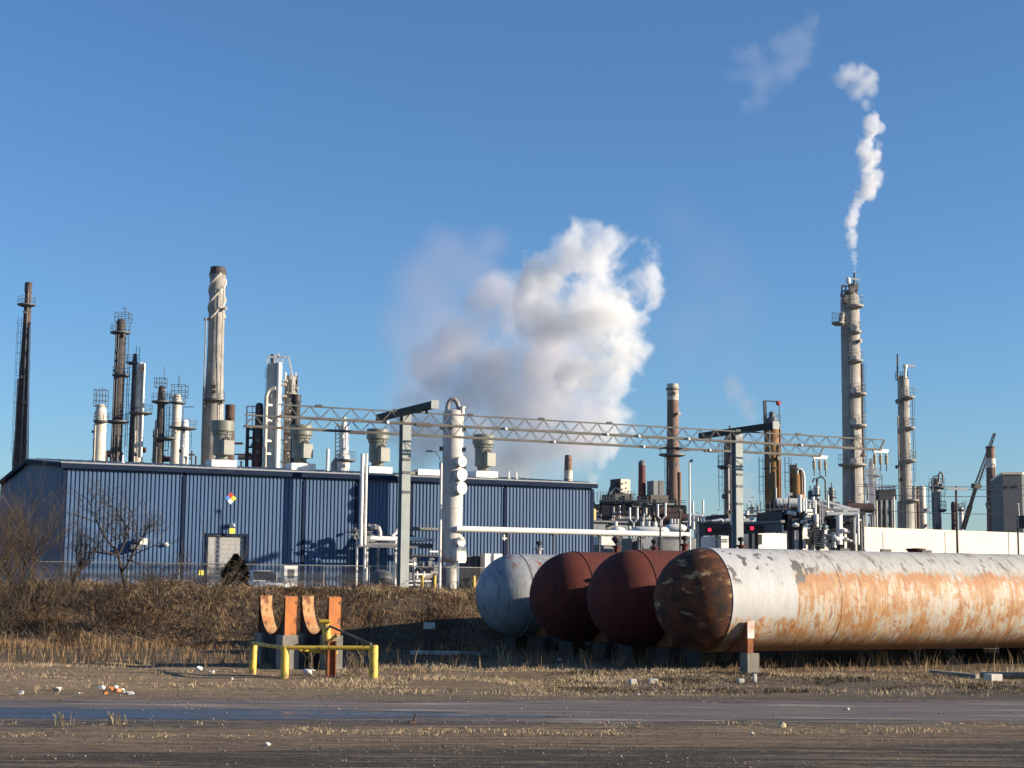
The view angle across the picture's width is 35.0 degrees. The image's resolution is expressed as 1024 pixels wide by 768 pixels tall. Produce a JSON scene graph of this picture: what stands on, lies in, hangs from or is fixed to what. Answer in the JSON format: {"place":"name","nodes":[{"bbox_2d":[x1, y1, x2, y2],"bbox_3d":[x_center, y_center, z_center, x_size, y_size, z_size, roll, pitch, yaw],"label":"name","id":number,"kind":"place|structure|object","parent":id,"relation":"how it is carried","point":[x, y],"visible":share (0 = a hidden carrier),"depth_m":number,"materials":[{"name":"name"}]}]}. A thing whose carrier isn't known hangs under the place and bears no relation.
{"place":"outdoors","nodes":[
{"label":"outdoors","id":0,"kind":"place"},
{"bbox_2d":[6,575,475,599],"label":"crest grass","id":1,"kind":"structure","parent":0,"point":[376,590],"depth_m":71.08,"materials":[{"name":"plant"}]},
{"bbox_2d":[0,584,1023,767],"bbox_3d":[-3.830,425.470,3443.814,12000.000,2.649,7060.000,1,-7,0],"label":"ground","id":2,"kind":"structure","parent":0,"point":[794,749],"depth_m":30.22,"materials":[{"name":"soil"}]},
{"bbox_2d":[11,282,35,469],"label":"flare stack","id":3,"kind":"object","parent":2,"relation":"on","point":[20,453],"visible":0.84,"depth_m":260.93,"materials":[{"name":"brown metal"}]},
{"bbox_2d":[0,492,48,633],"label":"bare bush","id":4,"kind":"object","parent":2,"relation":"on","point":[9,557],"visible":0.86,"depth_m":67.60,"materials":[{"name":"brown plant"}]},
{"bbox_2d":[0,563,61,640],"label":"bare bush","id":5,"kind":"object","parent":2,"relation":"on","point":[10,609],"visible":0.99,"depth_m":66.14,"materials":[{"name":"brown plant"}]},
{"bbox_2d":[0,457,92,615],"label":"bare bush","id":6,"kind":"object","parent":2,"relation":"on","point":[26,536],"visible":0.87,"depth_m":68.76,"materials":[{"name":"brown plant"}]},
{"bbox_2d":[4,531,90,636],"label":"bare bush","id":7,"kind":"object","parent":2,"relation":"on","point":[64,599],"visible":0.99,"depth_m":66.48,"materials":[{"name":"brown plant"}]},
{"bbox_2d":[64,518,104,606],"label":"bare tree","id":8,"kind":"object","parent":2,"relation":"on","point":[80,555],"visible":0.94,"depth_m":69.50,"materials":[{"name":"brown plant"}]},
{"bbox_2d":[92,387,108,460],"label":"process column","id":9,"kind":"structure","parent":2,"relation":"on","point":[100,421],"depth_m":245.15,"materials":[{"name":"grey metal"}]},
{"bbox_2d":[70,569,154,635],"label":"bare bush","id":10,"kind":"object","parent":2,"relation":"on","point":[97,612],"visible":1,"depth_m":66.84,"materials":[{"name":"brown plant"}]},
{"bbox_2d":[107,306,131,461],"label":"process column","id":11,"kind":"structure","parent":2,"relation":"on","point":[119,375],"depth_m":251.05,"materials":[{"name":"grey metal"}]},
{"bbox_2d":[59,474,183,595],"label":"bare tree","id":12,"kind":"object","parent":2,"relation":"on","point":[117,554],"visible":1,"depth_m":70.37,"materials":[{"name":"brown plant"}]},
{"bbox_2d":[125,346,139,461],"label":"process column","id":13,"kind":"structure","parent":2,"relation":"on","point":[134,363],"depth_m":259.26,"materials":[{"name":"grey metal"}]},
{"bbox_2d":[129,362,151,461],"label":"process column","id":14,"kind":"structure","parent":2,"relation":"on","point":[139,413],"depth_m":250.45,"materials":[{"name":"grey metal"}]},
{"bbox_2d":[110,574,179,639],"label":"bare bush","id":15,"kind":"object","parent":2,"relation":"on","point":[141,613],"visible":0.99,"depth_m":66.83,"materials":[{"name":"brown plant"}]},
{"bbox_2d":[151,367,175,462],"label":"process column","id":16,"kind":"structure","parent":2,"relation":"on","point":[161,402],"depth_m":250.53,"materials":[{"name":"grey metal"}]},
{"bbox_2d":[121,545,212,605],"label":"bare bush","id":17,"kind":"object","parent":2,"relation":"on","point":[158,577],"visible":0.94,"depth_m":69.12,"materials":[{"name":"brown plant"}]},
{"bbox_2d":[167,375,188,463],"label":"process column","id":18,"kind":"structure","parent":2,"relation":"on","point":[177,403],"depth_m":250.50,"materials":[{"name":"grey metal"}]},
{"bbox_2d":[172,406,196,463],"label":"process column","id":19,"kind":"structure","parent":2,"relation":"on","point":[184,428],"depth_m":246.13,"materials":[{"name":"grey metal"}]},
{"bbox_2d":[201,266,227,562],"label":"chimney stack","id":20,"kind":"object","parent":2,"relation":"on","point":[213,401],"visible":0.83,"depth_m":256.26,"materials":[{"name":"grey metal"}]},
{"bbox_2d":[181,503,271,638],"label":"bare bush","id":21,"kind":"object","parent":2,"relation":"on","point":[214,602],"visible":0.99,"depth_m":66.81,"materials":[{"name":"brown plant"}]},
{"bbox_2d":[217,553,253,587],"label":"evergreen bush","id":22,"kind":"object","parent":2,"relation":"on","point":[234,560],"visible":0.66,"depth_m":75.75,"materials":[{"name":"green plant"}]},
{"bbox_2d":[0,560,485,587],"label":"chain link fence","id":23,"kind":"object","parent":2,"relation":"on","point":[294,565],"visible":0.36,"depth_m":83.60,"materials":[{"name":"grey"}]},
{"bbox_2d":[242,406,255,549],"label":"steel frame","id":24,"kind":"object","parent":2,"relation":"on","point":[247,447],"visible":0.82,"depth_m":235.48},
{"bbox_2d":[252,403,263,466],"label":"process column","id":25,"kind":"structure","parent":2,"relation":"on","point":[257,443],"depth_m":235.23,"materials":[{"name":"grey metal"}]},
{"bbox_2d":[237,570,285,586],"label":"parked car","id":26,"kind":"object","parent":2,"relation":"on","point":[270,574],"visible":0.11,"depth_m":85.03,"materials":[{"name":"white paint"}]},
{"bbox_2d":[262,386,275,466],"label":"overhead pipe","id":27,"kind":"object","parent":2,"relation":"on","point":[267,420],"visible":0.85,"depth_m":233.41,"materials":[{"name":"metal"}]},
{"bbox_2d":[255,595,298,668],"bbox_3d":[-7.314,7.766,50.563,0.520,2.331,2.780,4,-8,-26],"label":"empty saddle","id":28,"kind":"object","parent":2,"relation":"on","point":[282,634],"visible":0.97,"depth_m":49.94,"materials":[{"name":"metal"}]},
{"bbox_2d":[265,353,292,467],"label":"process column","id":29,"kind":"structure","parent":2,"relation":"on","point":[274,373],"depth_m":235.20,"materials":[{"name":"grey metal"}]},
{"bbox_2d":[281,560,297,587],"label":"fuel cabinet","id":30,"kind":"object","parent":2,"relation":"on","point":[287,574],"visible":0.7,"depth_m":84.90,"materials":[{"name":"grey metal"}]},
{"bbox_2d":[282,372,297,467],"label":"process column","id":31,"kind":"structure","parent":2,"relation":"on","point":[290,384],"depth_m":238.06,"materials":[{"name":"grey metal"}]},
{"bbox_2d":[0,572,587,649],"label":"bramble tangle","id":32,"kind":"object","parent":2,"relation":"on","point":[237,592],"visible":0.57,"depth_m":69.49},
{"bbox_2d":[290,394,300,462],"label":"black stack","id":33,"kind":"object","parent":2,"relation":"on","point":[295,399],"visible":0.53,"depth_m":120.37,"materials":[{"name":"metal"}]},
{"bbox_2d":[0,458,597,588],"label":"blue building","id":34,"kind":"structure","parent":2,"relation":"on","point":[303,517],"depth_m":90.19,"materials":[{"name":"metal"}]},
{"bbox_2d":[206,420,236,466],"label":"roof fan","id":35,"kind":"object","parent":34,"relation":"on","point":[222,431],"visible":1,"depth_m":90.69},
{"bbox_2d":[207,536,244,586],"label":"door","id":36,"kind":"structure","parent":34,"relation":"in","point":[224,542],"depth_m":88.34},
{"bbox_2d":[285,424,315,470],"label":"roof fan","id":37,"kind":"object","parent":34,"relation":"on","point":[302,449],"visible":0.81,"depth_m":92.71},
{"bbox_2d":[364,428,392,473],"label":"roof fan","id":38,"kind":"object","parent":34,"relation":"on","point":[379,453],"visible":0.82,"depth_m":94.76},
{"bbox_2d":[468,434,497,477],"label":"roof fan","id":39,"kind":"object","parent":34,"relation":"on","point":[485,458],"visible":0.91,"depth_m":97.74},
{"bbox_2d":[249,619,377,678],"bbox_3d":[-5.933,7.403,44.914,4.788,1.805,1.700,-4,-8,33],"label":"pipe barrier","id":40,"kind":"object","parent":2,"relation":"on","point":[326,635],"visible":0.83,"depth_m":44.12,"materials":[{"name":"metal"}]},
{"bbox_2d":[297,596,342,669],"bbox_3d":[-5.985,7.778,50.563,0.520,2.331,2.780,4,-8,-26],"label":"empty saddle","id":41,"kind":"object","parent":2,"relation":"on","point":[310,634],"visible":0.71,"depth_m":50.55,"materials":[{"name":"metal"}]},
{"bbox_2d":[325,641,336,676],"bbox_3d":[-4.990,7.637,44.792,0.254,1.100,0.201,4,-8,-24],"label":"rusty post","id":42,"kind":"object","parent":2,"relation":"on","point":[330,667],"visible":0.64,"depth_m":44.77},
{"bbox_2d":[0,576,685,650],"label":"bank scrub","id":43,"kind":"object","parent":2,"relation":"on","point":[47,622],"visible":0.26,"depth_m":68.30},
{"bbox_2d":[331,417,355,470],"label":"bottle column","id":44,"kind":"structure","parent":2,"relation":"on","point":[342,460],"depth_m":230.09,"materials":[{"name":"metal"}]},
{"bbox_2d":[355,454,363,585],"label":"vent riser","id":45,"kind":"object","parent":2,"relation":"on","point":[361,502],"visible":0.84,"depth_m":89.32,"materials":[{"name":"white paint"}]},
{"bbox_2d":[363,454,367,584],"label":"vent riser","id":46,"kind":"object","parent":2,"relation":"on","point":[365,510],"visible":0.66,"depth_m":89.44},
{"bbox_2d":[349,596,394,641],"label":"bare bush","id":47,"kind":"object","parent":2,"relation":"on","point":[365,615],"visible":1,"depth_m":66.52,"materials":[{"name":"brown plant"}]},
{"bbox_2d":[368,570,392,585],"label":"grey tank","id":48,"kind":"object","parent":2,"relation":"on","point":[381,572],"visible":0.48,"depth_m":87.43,"materials":[{"name":"metal"}]},
{"bbox_2d":[345,524,438,585],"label":"pipe manifold","id":49,"kind":"object","parent":2,"relation":"on","point":[371,540],"visible":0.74,"depth_m":90.61,"materials":[{"name":"grey metal"}]},
{"bbox_2d":[376,400,438,587],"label":"gantry post","id":50,"kind":"object","parent":2,"relation":"on","point":[403,535],"visible":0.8,"depth_m":75.04,"materials":[{"name":"metal"}]},
{"bbox_2d":[277,404,884,449],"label":"lattice girder","id":51,"kind":"object","parent":50,"relation":"hanging from","point":[423,424],"visible":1,"depth_m":76.56,"materials":[{"name":"metal"}]},
{"bbox_2d":[409,551,442,588],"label":"pump skid","id":52,"kind":"object","parent":2,"relation":"on","point":[413,562],"visible":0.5,"depth_m":88.72,"materials":[{"name":"grey metal"}]},
{"bbox_2d":[424,622,434,650],"bbox_3d":[-3.125,9.592,61.317,0.420,1.190,0.320,1,-7,0],"label":"marker box","id":53,"kind":"object","parent":2,"relation":"on","point":[430,637],"visible":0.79,"depth_m":61.19,"materials":[{"name":"concrete"}]},
{"bbox_2d":[426,450,442,587],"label":"lamp pole","id":54,"kind":"object","parent":2,"relation":"on","point":[440,533],"visible":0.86,"depth_m":86.46,"materials":[{"name":"metal"}]},
{"bbox_2d":[415,603,461,640],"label":"bare bush","id":55,"kind":"object","parent":2,"relation":"on","point":[428,613],"visible":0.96,"depth_m":66.91,"materials":[{"name":"brown plant"}]},
{"bbox_2d":[439,397,466,589],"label":"tall vessel","id":56,"kind":"object","parent":2,"relation":"on","point":[454,490],"visible":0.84,"depth_m":91.19,"materials":[{"name":"white paint"}]},
{"bbox_2d":[460,556,480,588],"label":"plant screen","id":57,"kind":"object","parent":2,"relation":"on","point":[473,561],"visible":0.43,"depth_m":92.62,"materials":[{"name":"grey metal"}]},
{"bbox_2d":[0,720,1013,738],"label":"roadside grass","id":58,"kind":"structure","parent":2,"relation":"on","point":[930,730],"depth_m":28.85,"materials":[{"name":"plant"}]},
{"bbox_2d":[0,619,1023,673],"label":"shade weeds","id":59,"kind":"object","parent":2,"relation":"on","point":[162,660],"visible":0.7,"depth_m":55.61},
{"bbox_2d":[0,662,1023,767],"bbox_3d":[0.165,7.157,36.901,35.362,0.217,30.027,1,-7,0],"label":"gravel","id":60,"kind":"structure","parent":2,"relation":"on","point":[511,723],"depth_m":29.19,"materials":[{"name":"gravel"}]},
{"bbox_2d":[505,626,552,652],"bbox_3d":[0.675,9.783,63.583,0.500,1.793,3.285,4,-8,-26],"label":"tank saddle","id":61,"kind":"object","parent":2,"relation":"on","point":[541,634],"visible":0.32,"depth_m":62.67,"materials":[{"name":"concrete"}]},
{"bbox_2d":[475,541,555,636],"bbox_3d":[10.927,8.732,68.721,27.136,3.742,3.244,4,-8,-26],"label":"storage tank","id":62,"kind":"object","parent":61,"relation":"on","point":[504,582],"visible":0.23,"depth_m":62.33,"materials":[{"name":"white metal"}]},
{"bbox_2d":[455,526,690,554],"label":"header pipe","id":63,"kind":"object","parent":2,"relation":"on","point":[551,531],"visible":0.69,"depth_m":93.71,"materials":[{"name":"grey metal"}]},
{"bbox_2d":[560,632,614,659],"bbox_3d":[2.730,9.191,58.620,0.500,1.793,3.285,4,-8,-26],"label":"tank saddle","id":64,"kind":"object","parent":2,"relation":"on","point":[604,645],"visible":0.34,"depth_m":57.66,"materials":[{"name":"concrete"}]},
{"bbox_2d":[529,538,850,641],"bbox_3d":[12.983,8.140,63.758,27.136,3.742,3.244,4,-8,-26],"label":"storage tank","id":65,"kind":"object","parent":64,"relation":"on","point":[558,595],"visible":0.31,"depth_m":57.39,"materials":[{"name":"brown metal"}]},
{"bbox_2d":[594,491,686,537],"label":"pipe rack","id":66,"kind":"object","parent":2,"relation":"on","point":[603,507],"visible":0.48,"depth_m":164.54,"materials":[{"name":"metal"}]},
{"bbox_2d":[602,478,632,499],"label":"furnace box","id":67,"kind":"object","parent":66,"relation":"on","point":[620,485],"visible":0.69,"depth_m":185.28,"materials":[{"name":"brown metal"}]},
{"bbox_2d":[637,481,667,504],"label":"twin duct box","id":68,"kind":"object","parent":66,"relation":"on","point":[655,489],"visible":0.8,"depth_m":188.26,"materials":[{"name":"grey metal"}]},
{"bbox_2d":[622,537,658,550],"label":"equipment cabinet","id":69,"kind":"object","parent":2,"relation":"on","point":[630,543],"visible":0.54,"depth_m":120.49,"materials":[{"name":"metal"}]},
{"bbox_2d":[638,460,645,504],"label":"red stack","id":70,"kind":"object","parent":2,"relation":"on","point":[642,476],"visible":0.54,"depth_m":189.76,"materials":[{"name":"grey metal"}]},
{"bbox_2d":[596,493,691,537],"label":"pipe skid","id":71,"kind":"object","parent":2,"relation":"on","point":[672,513],"visible":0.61,"depth_m":158.84,"materials":[{"name":"grey metal"}]},
{"bbox_2d":[594,538,695,552],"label":"grey tank block","id":72,"kind":"structure","parent":2,"relation":"on","point":[670,544],"depth_m":131.91,"materials":[{"name":"metal"}]},
{"bbox_2d":[594,520,627,537],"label":"plant shed","id":73,"kind":"structure","parent":72,"relation":"on","point":[600,525],"depth_m":135.10,"materials":[{"name":"grey metal"}]},
{"bbox_2d":[619,632,679,666],"bbox_3d":[4.615,8.706,54.551,0.500,1.793,3.285,4,-8,-26],"label":"tank saddle","id":74,"kind":"object","parent":2,"relation":"on","point":[666,647],"visible":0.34,"depth_m":53.56,"materials":[{"name":"concrete"}]},
{"bbox_2d":[587,536,925,646],"bbox_3d":[14.867,7.656,59.689,27.136,3.742,3.244,4,-8,-26],"label":"storage tank","id":75,"kind":"object","parent":74,"relation":"on","point":[620,595],"visible":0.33,"depth_m":53.33,"materials":[{"name":"brown metal"}]},
{"bbox_2d":[631,521,668,549],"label":"storage vessel","id":76,"kind":"object","parent":2,"relation":"on","point":[648,527],"visible":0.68,"depth_m":130.33,"materials":[{"name":"grey metal"}]},
{"bbox_2d":[659,383,685,537],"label":"brick chimney","id":77,"kind":"object","parent":2,"relation":"on","point":[673,483],"visible":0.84,"depth_m":214.84,"materials":[{"name":"brown brick"}]},
{"bbox_2d":[689,513,731,547],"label":"loading canopy","id":78,"kind":"object","parent":2,"relation":"on","point":[717,525],"visible":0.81,"depth_m":111.60,"materials":[{"name":"grey metal"}]},
{"bbox_2d":[701,536,728,547],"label":"white container","id":79,"kind":"object","parent":2,"relation":"on","point":[710,541],"visible":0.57,"depth_m":116.29,"materials":[{"name":"grey metal"}]},
{"bbox_2d":[686,621,758,672],"bbox_3d":[6.545,8.241,50.627,0.500,1.793,3.405,4,-8,-26],"label":"tank saddle","id":80,"kind":"object","parent":2,"relation":"on","point":[749,660],"visible":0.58,"depth_m":49.44,"materials":[{"name":"concrete"}]},
{"bbox_2d":[717,426,731,535],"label":"process column","id":81,"kind":"structure","parent":2,"relation":"on","point":[726,496],"depth_m":189.51,"materials":[{"name":"grey metal"}]},
{"bbox_2d":[698,421,778,548],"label":"gantry post","id":82,"kind":"object","parent":2,"relation":"on","point":[737,483],"visible":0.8,"depth_m":83.22,"materials":[{"name":"metal"}]},
{"bbox_2d":[243,414,823,456],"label":"lattice girder","id":83,"kind":"object","parent":82,"relation":"hanging from","point":[363,432],"visible":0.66,"depth_m":80.89,"materials":[{"name":"metal"}]},
{"bbox_2d":[744,533,786,548],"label":"white container","id":84,"kind":"object","parent":2,"relation":"on","point":[772,540],"visible":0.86,"depth_m":116.11,"materials":[{"name":"grey metal"}]},
{"bbox_2d":[759,400,780,511],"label":"process column","id":85,"kind":"structure","parent":2,"relation":"on","point":[771,468],"depth_m":174.60,"materials":[{"name":"brown metal"}]},
{"bbox_2d":[743,499,803,548],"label":"loading canopy","id":86,"kind":"object","parent":2,"relation":"on","point":[755,528],"visible":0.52,"depth_m":110.22,"materials":[{"name":"grey metal"}]},
{"bbox_2d":[748,493,810,549],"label":"pipe skid","id":87,"kind":"object","parent":2,"relation":"on","point":[793,503],"visible":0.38,"depth_m":154.07,"materials":[{"name":"white paint"}]},
{"bbox_2d":[542,666,1023,694],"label":"dead mat","id":88,"kind":"object","parent":2,"relation":"on","point":[759,674],"visible":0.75,"depth_m":43.67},
{"bbox_2d":[783,457,805,527],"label":"rust column","id":89,"kind":"structure","parent":2,"relation":"on","point":[797,481],"depth_m":164.55,"materials":[{"name":"orange metal"}]},
{"bbox_2d":[756,495,864,550],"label":"loading rack","id":90,"kind":"object","parent":2,"relation":"on","point":[840,521],"visible":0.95,"depth_m":107.44,"materials":[{"name":"metal"}]},
{"bbox_2d":[809,491,873,550],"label":"pipe skid","id":91,"kind":"object","parent":2,"relation":"on","point":[861,506],"visible":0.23,"depth_m":150.34,"materials":[{"name":"grey metal"}]},
{"bbox_2d":[867,458,882,526],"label":"distant column","id":92,"kind":"structure","parent":2,"relation":"on","point":[872,475],"depth_m":299.43,"materials":[{"name":"grey metal"}]},
{"bbox_2d":[875,486,896,527],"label":"catwalk","id":93,"kind":"object","parent":2,"relation":"on","point":[886,493],"visible":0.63,"depth_m":209.68,"materials":[{"name":"grey metal"}]},
{"bbox_2d":[782,527,1023,553],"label":"white wall","id":94,"kind":"structure","parent":2,"relation":"on","point":[934,541],"depth_m":164.28,"materials":[{"name":"concrete"}]},
{"bbox_2d":[919,485,928,528],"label":"white silo","id":95,"kind":"object","parent":2,"relation":"on","point":[924,524],"visible":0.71,"depth_m":213.24,"materials":[{"name":"grey metal"}]},
{"bbox_2d":[928,471,946,529],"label":"process column","id":96,"kind":"structure","parent":2,"relation":"on","point":[937,505],"depth_m":239.10,"materials":[{"name":"grey metal"}]},
{"bbox_2d":[961,433,995,529],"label":"mobile crane","id":97,"kind":"object","parent":2,"relation":"on","point":[968,511],"visible":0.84,"depth_m":299.64,"materials":[{"name":"grey metal"}]},
{"bbox_2d":[956,648,1023,659],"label":"tank saddle","id":98,"kind":"object","parent":2,"relation":"on","point":[1003,652],"visible":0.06,"depth_m":60.22,"materials":[{"name":"concrete"}]},
{"bbox_2d":[985,446,995,531],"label":"banded stack","id":99,"kind":"object","parent":2,"relation":"on","point":[990,464],"visible":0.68,"depth_m":259.68,"materials":[{"name":"grey metal"}]},
{"bbox_3d":[27.547,9.682,60.800,0.500,1.793,3.405,4,-8,-26],"label":"tank saddle","id":100,"kind":"object","parent":2,"relation":"on","visible":0},
{"bbox_2d":[654,547,1023,651],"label":"storage tank","id":101,"kind":"object","parent":100,"relation":"on","point":[707,599],"visible":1,"depth_m":51.30,"materials":[{"name":"metal"}]},
{"bbox_2d":[0,697,1023,728],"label":"old road","id":102,"kind":"structure","parent":0,"point":[760,709],"depth_m":34.02,"materials":[{"name":"asphalt"}]},
{"bbox_2d":[0,707,560,719],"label":"puddle","id":103,"kind":"object","parent":102,"relation":"on","point":[190,714],"visible":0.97,"depth_m":32.03,"materials":[{"name":"liquid"}]},
{"bbox_2d":[0,658,1023,696],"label":"dry grass","id":104,"kind":"structure","parent":0,"point":[419,668],"depth_m":45.45,"materials":[{"name":"plant"}]},
{"bbox_2d":[0,0,1023,549],"label":"sky","id":105,"kind":"structure","parent":0,"point":[566,210],"materials":[{"name":"blue"}]},
{"bbox_2d":[832,273,868,526],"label":"process tower","id":106,"kind":"structure","parent":0,"point":[853,465],"depth_m":200.44,"materials":[{"name":"grey metal"}]},
{"bbox_2d":[895,354,918,528],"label":"process tower","id":107,"kind":"structure","parent":0,"point":[906,517],"depth_m":204.75,"materials":[{"name":"grey metal"}]},
{"bbox_2d":[991,472,1023,532],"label":"slab building","id":108,"kind":"structure","parent":0,"point":[1005,512],"depth_m":230.10,"materials":[{"name":"metal"}]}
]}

